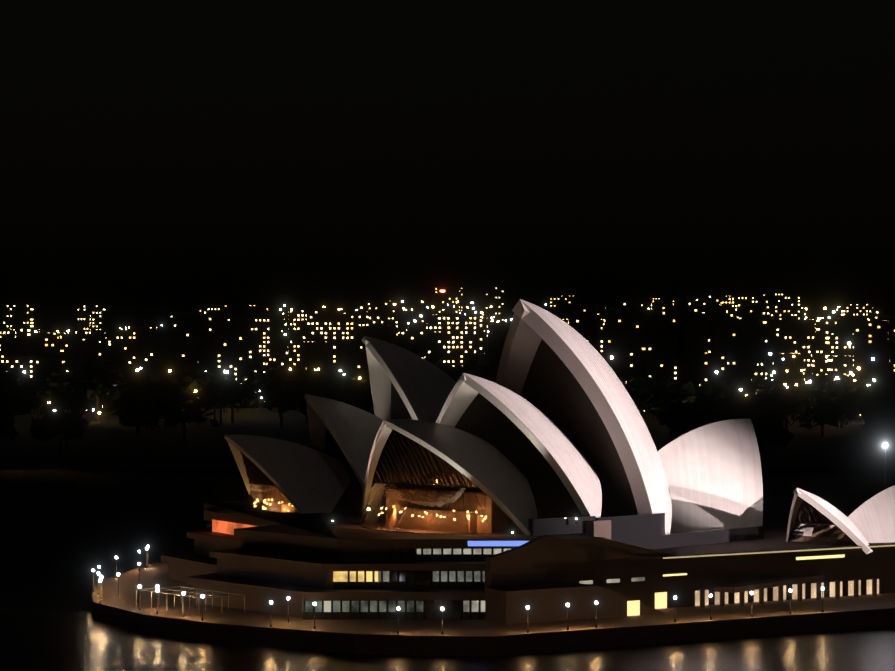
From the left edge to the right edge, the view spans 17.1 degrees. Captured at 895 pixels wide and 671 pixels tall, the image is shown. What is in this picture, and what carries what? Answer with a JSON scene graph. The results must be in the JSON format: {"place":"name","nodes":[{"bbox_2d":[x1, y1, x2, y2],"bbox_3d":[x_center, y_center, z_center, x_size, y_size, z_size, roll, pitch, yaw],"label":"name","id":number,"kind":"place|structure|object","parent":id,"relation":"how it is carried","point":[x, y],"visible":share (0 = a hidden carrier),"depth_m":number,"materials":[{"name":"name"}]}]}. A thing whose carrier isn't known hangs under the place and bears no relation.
{"place":"outdoors","nodes":[
{"label":"outdoors","id":0,"kind":"place"},
{"bbox_2d":[0,469,894,670],"bbox_3d":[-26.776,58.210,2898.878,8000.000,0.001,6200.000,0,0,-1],"label":"harbour water","id":1,"kind":"structure","parent":0,"point":[63,533],"depth_m":608.70,"materials":[{"name":"black liquid"}]},
{"bbox_2d":[91,562,894,656],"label":"promenade","id":2,"kind":"structure","parent":1,"relation":"in","point":[422,637],"depth_m":543.99,"materials":[{"name":"brown"}]},
{"bbox_2d":[136,586,244,612],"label":"pergola","id":3,"kind":"object","parent":2,"relation":"on","point":[196,597],"visible":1,"depth_m":570.36,"materials":[{"name":"grey"}]},
{"bbox_2d":[92,545,824,633],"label":"street lamps","id":4,"kind":"object","parent":2,"relation":"on","point":[314,603],"visible":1,"depth_m":552.64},
{"bbox_2d":[161,496,894,623],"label":"podium","id":5,"kind":"object","parent":2,"relation":"on","point":[277,559],"visible":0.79,"depth_m":567.93,"materials":[{"name":"stone"}]},
{"bbox_2d":[240,451,298,512],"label":"glass wall","id":6,"kind":"structure","parent":5,"relation":"on","point":[269,496],"depth_m":648.80,"materials":[{"name":"brown glass"}]},
{"bbox_2d":[224,435,350,512],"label":"shell","id":7,"kind":"object","parent":5,"relation":"on","point":[294,473],"visible":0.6,"depth_m":648.80,"materials":[{"name":"tile"}]},
{"bbox_2d":[304,394,382,489],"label":"shell","id":8,"kind":"object","parent":5,"relation":"on","point":[353,430],"visible":0.29,"depth_m":656.10,"materials":[{"name":"tile"}]},
{"bbox_2d":[325,427,362,515],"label":"shell","id":9,"kind":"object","parent":5,"relation":"on","point":[350,501],"depth_m":659.84,"materials":[{"name":"brown metal"}]},
{"bbox_2d":[362,336,455,422],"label":"shell","id":10,"kind":"object","parent":5,"relation":"on","point":[423,387],"visible":0.19,"depth_m":663.33,"materials":[{"name":"tile"}]},
{"bbox_2d":[391,382,412,419],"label":"shell infill wall","id":11,"kind":"structure","parent":10,"relation":"on","point":[399,410],"depth_m":670.06,"materials":[{"name":"brown metal"}]},
{"bbox_2d":[333,481,515,537],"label":"foyer","id":12,"kind":"object","parent":5,"relation":"on","point":[359,527],"visible":0.1,"depth_m":571.21,"materials":[{"name":"brown carpet"}]},
{"bbox_2d":[212,520,666,619],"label":"podium windows","id":13,"kind":"structure","parent":5,"relation":"attached to","point":[378,609],"depth_m":553.27,"materials":[{"name":"yellow glass"}]},
{"bbox_2d":[359,430,524,535],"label":"glass wall","id":14,"kind":"structure","parent":5,"relation":"on","point":[416,488],"depth_m":577.48,"materials":[{"name":"brown glass"}]},
{"bbox_2d":[361,419,537,534],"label":"shell","id":15,"kind":"object","parent":5,"relation":"on","point":[496,476],"visible":0.54,"depth_m":576.84,"materials":[{"name":"tile"}]},
{"bbox_2d":[331,518,576,537],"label":"lights","id":16,"kind":"object","parent":5,"relation":"on","point":[332,524],"visible":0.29,"depth_m":572.14,"materials":[{"name":"grey"}]},
{"bbox_2d":[435,373,601,516],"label":"shell","id":17,"kind":"object","parent":5,"relation":"on","point":[562,454],"visible":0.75,"depth_m":588.61,"materials":[{"name":"tile"}]},
{"bbox_2d":[454,393,581,517],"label":"shell infill wall","id":18,"kind":"structure","parent":17,"relation":"attached to","point":[484,418],"depth_m":589.57,"materials":[{"name":"brown metal"}]},
{"bbox_2d":[496,299,671,533],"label":"shell","id":19,"kind":"object","parent":5,"relation":"on","point":[584,362],"visible":0.5,"depth_m":600.77,"materials":[{"name":"tile"}]},
{"bbox_2d":[521,339,637,534],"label":"shell infill wall","id":20,"kind":"structure","parent":19,"relation":"attached to","point":[554,391],"depth_m":605.31,"materials":[{"name":"brown metal"}]},
{"bbox_2d":[528,512,763,549],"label":"parapet wall","id":21,"kind":"structure","parent":5,"relation":"on","point":[645,530],"depth_m":586.94,"materials":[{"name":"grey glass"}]},
{"bbox_2d":[658,419,762,532],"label":"shell","id":22,"kind":"object","parent":5,"relation":"on","point":[713,472],"visible":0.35,"depth_m":628.50,"materials":[{"name":"tile"}]},
{"bbox_2d":[787,500,866,554],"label":"glass wall","id":23,"kind":"structure","parent":5,"relation":"on","point":[813,525],"depth_m":603.10,"materials":[{"name":"brown glass"}]},
{"bbox_2d":[786,488,872,553],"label":"shell","id":24,"kind":"object","parent":5,"relation":"on","point":[841,521],"visible":0.58,"depth_m":601.14,"materials":[{"name":"tile"}]},
{"bbox_2d":[848,485,894,542],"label":"shell","id":25,"kind":"object","parent":5,"relation":"on","point":[872,519],"visible":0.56,"depth_m":614.04,"materials":[{"name":"tile"}]},
{"bbox_2d":[663,545,894,607],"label":"lit windows","id":26,"kind":"structure","parent":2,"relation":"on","point":[758,587],"depth_m":584.68,"materials":[{"name":"glass"}]},
{"bbox_2d":[0,408,894,469],"bbox_3d":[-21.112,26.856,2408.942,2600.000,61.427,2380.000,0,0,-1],"label":"shore terrain","id":27,"kind":"structure","parent":0,"point":[108,441],"depth_m":1279.09,"materials":[{"name":"grey"}]},
{"bbox_2d":[0,286,894,415],"bbox_3d":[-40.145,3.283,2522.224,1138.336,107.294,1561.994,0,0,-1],"label":"city buildings","id":28,"kind":"structure","parent":27,"relation":"on","point":[697,340],"depth_m":1805.28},
{"bbox_2d":[0,358,894,455],"bbox_3d":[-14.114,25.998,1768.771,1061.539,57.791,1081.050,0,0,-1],"label":"park trees","id":29,"kind":"object","parent":27,"relation":"on","point":[767,406],"visible":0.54,"depth_m":1328.91,"materials":[{"name":"green plant"}]},
{"bbox_2d":[23,290,877,423],"bbox_3d":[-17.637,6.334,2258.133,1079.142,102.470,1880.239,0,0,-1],"label":"city lights","id":30,"kind":"object","parent":27,"relation":"on","point":[716,372],"visible":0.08,"depth_m":1544.10,"materials":[{"name":"yellow"}]},
{"bbox_2d":[0,0,894,331],"label":"sky","id":31,"kind":"structure","parent":0,"point":[159,159],"materials":[{"name":"black"}]},
{"bbox_2d":[881,443,888,489],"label":"floodlight mast","id":32,"kind":"object","parent":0,"point":[884,445],"visible":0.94,"depth_m":640.00,"materials":[{"name":"grey metal"}]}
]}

